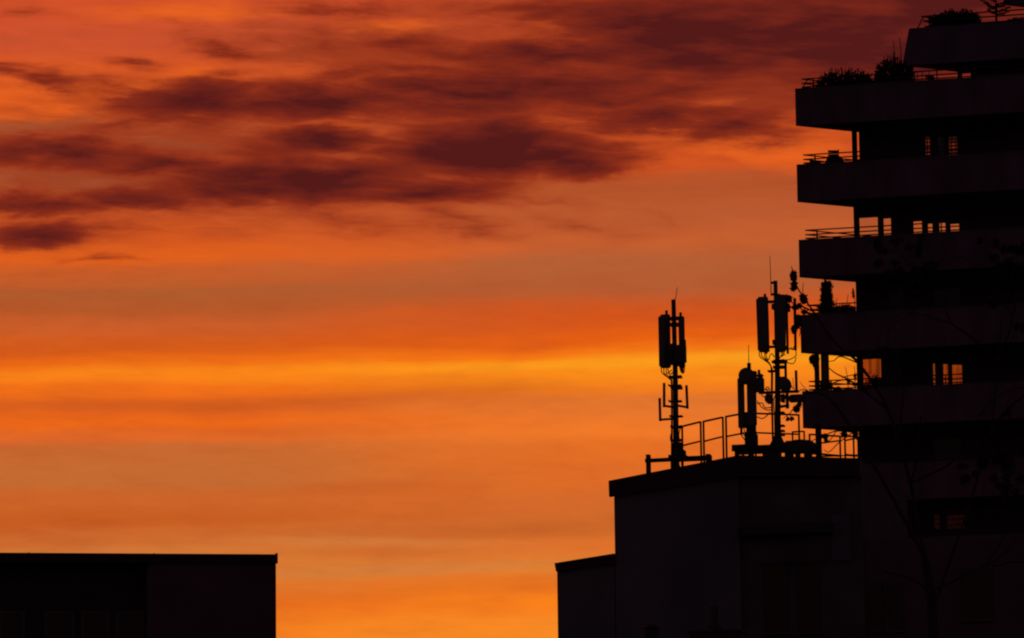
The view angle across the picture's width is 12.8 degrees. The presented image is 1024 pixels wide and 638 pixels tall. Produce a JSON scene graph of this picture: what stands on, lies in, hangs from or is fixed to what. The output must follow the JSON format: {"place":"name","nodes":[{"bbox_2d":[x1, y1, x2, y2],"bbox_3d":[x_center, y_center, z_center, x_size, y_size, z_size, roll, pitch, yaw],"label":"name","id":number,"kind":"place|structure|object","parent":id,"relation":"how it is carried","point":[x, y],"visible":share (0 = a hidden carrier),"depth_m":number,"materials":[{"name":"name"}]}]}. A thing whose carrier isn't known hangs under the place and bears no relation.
{"place":"outdoors","nodes":[
{"label":"outdoors","id":0,"kind":"place"},
{"bbox_2d":[0,552,277,637],"bbox_3d":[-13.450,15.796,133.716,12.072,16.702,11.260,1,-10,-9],"label":"flat building","id":1,"kind":"structure","parent":0,"point":[98,595],"depth_m":130.12,"materials":[{"name":"black paint"}]},
{"bbox_2d":[0,611,24,637],"bbox_3d":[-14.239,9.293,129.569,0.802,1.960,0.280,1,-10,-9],"label":"window","id":2,"kind":"structure","parent":1,"relation":"in","point":[12,623],"depth_m":129.73,"materials":[{"name":"glass"}]},
{"bbox_2d":[44,611,74,637],"bbox_3d":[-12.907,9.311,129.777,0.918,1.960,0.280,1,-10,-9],"label":"window","id":3,"kind":"structure","parent":1,"relation":"in","point":[57,624],"depth_m":129.92,"materials":[{"name":"glass"}]},
{"bbox_2d":[81,611,109,637],"bbox_3d":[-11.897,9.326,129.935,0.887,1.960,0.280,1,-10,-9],"label":"window","id":4,"kind":"structure","parent":1,"relation":"in","point":[94,624],"depth_m":130.08,"materials":[{"name":"glass"}]},
{"bbox_2d":[115,611,144,637],"bbox_3d":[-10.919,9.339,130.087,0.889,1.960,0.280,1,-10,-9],"label":"window","id":5,"kind":"structure","parent":1,"relation":"in","point":[128,624],"depth_m":130.24,"materials":[{"name":"glass"}]},
{"bbox_2d":[0,0,1023,637],"label":"sky","id":6,"kind":"structure","parent":0,"point":[370,296],"materials":[{"name":"orange"}]},
{"label":"ground","id":7,"kind":"structure","parent":0,"visible":0},
{"bbox_2d":[554,455,1023,637],"bbox_3d":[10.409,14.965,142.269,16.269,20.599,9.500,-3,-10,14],"label":"antenna building","id":8,"kind":"structure","parent":7,"relation":"on","point":[779,547],"depth_m":139.71,"materials":[{"name":"grey paint"}]},
{"bbox_2d":[658,287,688,467],"bbox_3d":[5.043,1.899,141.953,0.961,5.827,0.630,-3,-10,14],"label":"antenna mast","id":9,"kind":"object","parent":8,"relation":"on","point":[673,353],"visible":1,"depth_m":141.88,"materials":[{"name":"metal"}]},
{"bbox_2d":[645,454,711,472],"bbox_3d":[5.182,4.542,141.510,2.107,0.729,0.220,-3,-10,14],"label":"steel beam","id":10,"kind":"structure","parent":8,"relation":"on","point":[649,460],"depth_m":141.46,"materials":[{"name":"black metal"}]},
{"bbox_2d":[681,421,701,465],"bbox_3d":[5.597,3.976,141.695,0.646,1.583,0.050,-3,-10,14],"label":"railing panel","id":11,"kind":"object","parent":8,"relation":"on","point":[700,422],"visible":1,"depth_m":141.71,"materials":[{"name":"paint"}]},
{"bbox_2d":[702,416,724,461],"bbox_3d":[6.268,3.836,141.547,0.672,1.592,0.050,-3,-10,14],"label":"railing panel","id":12,"kind":"object","parent":8,"relation":"on","point":[722,436],"visible":1,"depth_m":141.56,"materials":[{"name":"paint"}]},
{"bbox_2d":[725,412,753,456],"bbox_3d":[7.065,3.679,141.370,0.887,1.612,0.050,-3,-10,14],"label":"railing panel","id":13,"kind":"object","parent":8,"relation":"on","point":[726,436],"visible":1,"depth_m":141.44,"materials":[{"name":"paint"}]},
{"bbox_2d":[737,345,771,455],"bbox_3d":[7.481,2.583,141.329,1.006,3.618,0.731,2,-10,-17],"label":"antenna mast","id":14,"kind":"object","parent":8,"relation":"on","point":[747,376],"visible":1,"depth_m":141.17,"materials":[{"name":"metal"}]},
{"bbox_2d":[732,444,785,455],"bbox_3d":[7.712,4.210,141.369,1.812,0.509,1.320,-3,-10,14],"label":"steel platform","id":15,"kind":"structure","parent":8,"relation":"on","point":[765,450],"depth_m":140.79,"materials":[{"name":"black metal"}]},
{"bbox_2d":[763,565,790,634],"bbox_3d":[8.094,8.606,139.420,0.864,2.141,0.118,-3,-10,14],"label":"window","id":16,"kind":"structure","parent":8,"relation":"in","point":[776,603],"depth_m":139.45,"materials":[{"name":"glass"}]},
{"bbox_2d":[755,412,800,456],"bbox_3d":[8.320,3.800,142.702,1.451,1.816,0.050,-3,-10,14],"label":"railing panel","id":17,"kind":"object","parent":8,"relation":"on","point":[798,433],"visible":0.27,"depth_m":142.66,"materials":[{"name":"paint"}]},
{"bbox_2d":[756,265,805,455],"bbox_3d":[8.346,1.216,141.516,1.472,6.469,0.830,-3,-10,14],"label":"antenna mast","id":18,"kind":"object","parent":8,"relation":"on","point":[780,307],"visible":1,"depth_m":141.35,"materials":[{"name":"metal"}]},
{"bbox_2d":[792,431,804,439],"bbox_3d":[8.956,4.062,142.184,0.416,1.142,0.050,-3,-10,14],"label":"railing panel","id":19,"kind":"object","parent":8,"relation":"on","point":[797,432],"visible":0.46,"depth_m":142.24,"materials":[{"name":"paint"}]},
{"bbox_2d":[784,439,815,456],"bbox_3d":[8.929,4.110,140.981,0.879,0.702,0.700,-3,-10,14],"label":"equipment cabinet","id":20,"kind":"object","parent":8,"relation":"on","point":[797,447],"visible":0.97,"depth_m":140.69,"materials":[{"name":"metal"}]},
{"bbox_2d":[796,565,821,634],"bbox_3d":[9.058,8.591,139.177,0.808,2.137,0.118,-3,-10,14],"label":"window","id":21,"kind":"structure","parent":8,"relation":"in","point":[808,590],"depth_m":139.21,"materials":[{"name":"glass"}]},
{"bbox_2d":[815,423,821,456],"bbox_3d":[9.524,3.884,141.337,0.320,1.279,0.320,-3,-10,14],"label":"roof post","id":22,"kind":"object","parent":8,"relation":"on","point":[818,433],"visible":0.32,"depth_m":141.29,"materials":[{"name":"metal"}]},
{"bbox_2d":[809,434,840,457],"bbox_3d":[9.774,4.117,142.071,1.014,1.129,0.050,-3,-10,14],"label":"railing panel","id":23,"kind":"object","parent":8,"relation":"on","point":[833,455],"visible":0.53,"depth_m":142.01,"materials":[{"name":"paint"}]},
{"bbox_2d":[844,435,858,457],"bbox_3d":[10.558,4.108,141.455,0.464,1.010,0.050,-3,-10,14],"label":"railing panel","id":24,"kind":"object","parent":8,"relation":"on","point":[851,455],"visible":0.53,"depth_m":141.45,"materials":[{"name":"paint"}]},
{"bbox_2d":[852,428,854,457],"bbox_3d":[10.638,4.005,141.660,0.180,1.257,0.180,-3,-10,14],"label":"roof post","id":25,"kind":"object","parent":8,"relation":"on","point":[853,445],"visible":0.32,"depth_m":141.65,"materials":[{"name":"metal"}]},
{"bbox_2d":[867,583,885,632],"bbox_3d":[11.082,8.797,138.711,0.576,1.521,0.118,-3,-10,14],"label":"window","id":26,"kind":"structure","parent":8,"relation":"in","point":[875,590],"depth_m":138.74,"materials":[{"name":"glass"}]},
{"bbox_2d":[887,583,905,632],"bbox_3d":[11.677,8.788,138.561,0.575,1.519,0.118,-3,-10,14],"label":"window","id":27,"kind":"structure","parent":8,"relation":"in","point":[895,590],"depth_m":138.57,"materials":[{"name":"glass"}]},
{"bbox_2d":[960,568,994,622],"bbox_3d":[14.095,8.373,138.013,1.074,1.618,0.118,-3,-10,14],"label":"window","id":28,"kind":"structure","parent":8,"relation":"in","point":[976,587],"depth_m":138.03,"materials":[{"name":"glass"}]},
{"bbox_2d":[784,232,1023,637],"bbox_3d":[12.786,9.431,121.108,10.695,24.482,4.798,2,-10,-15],"label":"bare tree","id":29,"kind":"object","parent":7,"relation":"on","point":[891,356],"visible":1,"depth_m":123.10,"materials":[{"name":"black plant"}]},
{"bbox_2d":[795,0,1023,539],"bbox_3d":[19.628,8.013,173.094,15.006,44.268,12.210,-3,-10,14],"label":"apartment tower","id":30,"kind":"structure","parent":7,"relation":"on","point":[936,151],"depth_m":170.06,"materials":[{"name":"concrete"}]},
{"bbox_2d":[809,354,819,366],"bbox_3d":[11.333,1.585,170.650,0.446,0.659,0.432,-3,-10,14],"label":"hanging plant","id":31,"kind":"object","parent":30,"relation":"hanging from","point":[811,359],"visible":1,"depth_m":170.60,"materials":[{"name":"black plant"}]},
{"bbox_2d":[817,280,836,313],"bbox_3d":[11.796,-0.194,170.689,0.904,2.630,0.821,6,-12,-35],"label":"column conifer","id":32,"kind":"object","parent":30,"relation":"on","point":[826,294],"depth_m":170.69,"materials":[{"name":"black plant"}]},
{"bbox_2d":[828,149,838,156],"bbox_3d":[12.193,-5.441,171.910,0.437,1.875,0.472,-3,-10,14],"label":"garden chair","id":33,"kind":"object","parent":30,"relation":"on","point":[831,151],"visible":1,"depth_m":171.83,"materials":[{"name":"brown wood"}]},
{"bbox_2d":[825,155,843,162],"bbox_3d":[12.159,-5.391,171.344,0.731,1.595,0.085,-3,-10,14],"label":"round table","id":34,"kind":"object","parent":30,"relation":"on","point":[832,159],"visible":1,"depth_m":171.42,"materials":[{"name":"brown wood"}]},
{"bbox_2d":[830,304,855,312],"bbox_3d":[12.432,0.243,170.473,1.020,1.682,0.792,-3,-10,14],"label":"balcony bush","id":35,"kind":"object","parent":30,"relation":"on","point":[845,309],"visible":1,"depth_m":170.41,"materials":[{"name":"black plant"}]},
{"bbox_2d":[816,67,872,86],"bbox_3d":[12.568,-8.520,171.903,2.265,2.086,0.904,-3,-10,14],"label":"balcony bush","id":36,"kind":"object","parent":30,"relation":"on","point":[832,73],"visible":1,"depth_m":171.85,"materials":[{"name":"black plant"}]},
{"bbox_2d":[852,288,854,306],"bbox_3d":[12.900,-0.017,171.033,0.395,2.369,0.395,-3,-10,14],"label":"potted twig","id":37,"kind":"object","parent":30,"relation":"on","point":[853,294],"visible":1,"depth_m":171.16,"materials":[{"name":"black plant"}]},
{"bbox_2d":[858,216,877,234],"bbox_3d":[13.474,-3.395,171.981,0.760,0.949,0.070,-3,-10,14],"label":"window","id":38,"kind":"structure","parent":30,"relation":"in","point":[870,216],"depth_m":172.03,"materials":[{"name":"paint"}]},
{"bbox_2d":[862,358,881,384],"bbox_3d":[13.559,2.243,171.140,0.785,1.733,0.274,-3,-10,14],"label":"window","id":39,"kind":"structure","parent":30,"relation":"in","point":[872,365],"depth_m":171.27,"materials":[{"name":"glass"}]},
{"bbox_2d":[864,373,881,387],"bbox_3d":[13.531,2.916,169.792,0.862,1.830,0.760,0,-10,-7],"label":"balcony bush","id":40,"kind":"object","parent":30,"relation":"on","point":[867,381],"visible":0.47,"depth_m":169.74,"materials":[{"name":"black plant"}]},
{"bbox_2d":[873,53,915,82],"bbox_3d":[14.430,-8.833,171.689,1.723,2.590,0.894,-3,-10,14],"label":"balcony bush","id":41,"kind":"object","parent":30,"relation":"on","point":[887,63],"visible":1,"depth_m":171.64,"materials":[{"name":"black plant"}]},
{"bbox_2d":[893,37,901,79],"bbox_3d":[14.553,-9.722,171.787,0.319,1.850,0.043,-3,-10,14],"label":"cane pair","id":42,"kind":"object","parent":41,"relation":"attached to","point":[900,50],"visible":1,"depth_m":171.84,"materials":[{"name":"black wood"}]},
{"bbox_2d":[887,287,904,309],"bbox_3d":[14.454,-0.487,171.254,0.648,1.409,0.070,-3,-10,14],"label":"window","id":43,"kind":"structure","parent":30,"relation":"in","point":[901,289],"depth_m":171.27,"materials":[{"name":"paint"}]},
{"bbox_2d":[924,135,931,156],"bbox_3d":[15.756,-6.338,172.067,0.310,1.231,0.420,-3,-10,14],"label":"window","id":44,"kind":"structure","parent":30,"relation":"in","point":[927,139],"depth_m":172.03,"materials":[{"name":"glass"}]},
{"bbox_2d":[932,362,935,384],"bbox_3d":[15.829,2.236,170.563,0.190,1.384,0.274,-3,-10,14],"label":"window","id":45,"kind":"structure","parent":30,"relation":"in","point":[933,364],"depth_m":170.52,"materials":[{"name":"glass"}]},
{"bbox_2d":[933,514,940,529],"bbox_3d":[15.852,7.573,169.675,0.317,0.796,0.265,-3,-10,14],"label":"window","id":46,"kind":"structure","parent":30,"relation":"in","point":[936,517],"depth_m":169.73,"materials":[{"name":"glass"}]},
{"bbox_2d":[936,135,943,155],"bbox_3d":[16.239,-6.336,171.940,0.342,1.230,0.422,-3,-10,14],"label":"window","id":47,"kind":"structure","parent":30,"relation":"in","point":[939,139],"depth_m":171.90,"materials":[{"name":"glass"}]},
{"bbox_2d":[942,363,948,382],"bbox_3d":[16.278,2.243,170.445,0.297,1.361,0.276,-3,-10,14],"label":"window","id":48,"kind":"structure","parent":30,"relation":"in","point":[945,366],"depth_m":170.57,"materials":[{"name":"glass"}]},
{"bbox_2d":[933,287,960,307],"bbox_3d":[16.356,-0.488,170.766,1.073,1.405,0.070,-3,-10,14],"label":"window","id":49,"kind":"structure","parent":30,"relation":"in","point":[949,291],"depth_m":170.82,"materials":[{"name":"glass"}]},
{"bbox_2d":[933,438,961,460],"bbox_3d":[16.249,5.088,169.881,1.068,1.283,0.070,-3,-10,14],"label":"window","id":50,"kind":"structure","parent":30,"relation":"in","point":[940,444],"depth_m":169.90,"materials":[{"name":"glass"}]},
{"bbox_2d":[948,135,957,154],"bbox_3d":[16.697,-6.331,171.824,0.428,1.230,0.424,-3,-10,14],"label":"window","id":51,"kind":"structure","parent":30,"relation":"in","point":[952,140],"depth_m":171.82,"materials":[{"name":"glass"}]},
{"bbox_2d":[929,7,981,25],"bbox_3d":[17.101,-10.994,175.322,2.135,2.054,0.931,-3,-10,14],"label":"balcony bush","id":52,"kind":"object","parent":30,"relation":"on","point":[950,21],"visible":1,"depth_m":175.21,"materials":[{"name":"black plant"}]},
{"bbox_2d":[946,513,965,529],"bbox_3d":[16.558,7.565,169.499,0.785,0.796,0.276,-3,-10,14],"label":"window","id":53,"kind":"structure","parent":30,"relation":"in","point":[953,521],"depth_m":169.57,"materials":[{"name":"glass"}]},
{"bbox_2d":[951,363,962,383],"bbox_3d":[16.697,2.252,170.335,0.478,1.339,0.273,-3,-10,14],"label":"window","id":54,"kind":"structure","parent":30,"relation":"in","point":[955,368],"depth_m":170.48,"materials":[{"name":"glass"}]},
{"bbox_2d":[980,0,1010,20],"bbox_3d":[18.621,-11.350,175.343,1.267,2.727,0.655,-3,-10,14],"label":"larch tree","id":55,"kind":"object","parent":30,"relation":"on","point":[1000,5],"visible":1,"depth_m":175.36,"materials":[{"name":"black plant"}]},
{"bbox_2d":[1006,17,1023,19],"bbox_3d":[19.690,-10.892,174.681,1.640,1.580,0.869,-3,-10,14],"label":"balcony bush","id":56,"kind":"object","parent":30,"relation":"on","point":[1016,18],"visible":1,"depth_m":174.73,"materials":[{"name":"black plant"}]},
{"bbox_3d":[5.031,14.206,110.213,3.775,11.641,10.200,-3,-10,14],"label":"low building","id":57,"kind":"object","parent":7,"relation":"on","visible":0},
{"bbox_2d":[642,624,659,637],"bbox_3d":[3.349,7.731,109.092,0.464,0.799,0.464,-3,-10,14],"label":"roof vent","id":58,"kind":"object","parent":57,"relation":"on","point":[651,631],"visible":1,"depth_m":108.99,"materials":[{"name":"metal"}]},
{"bbox_2d":[688,606,748,637],"bbox_3d":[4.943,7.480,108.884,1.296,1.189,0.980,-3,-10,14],"label":"chimney","id":59,"kind":"object","parent":57,"relation":"on","point":[714,632],"visible":1,"depth_m":108.50,"materials":[{"name":"brick"}]}
]}

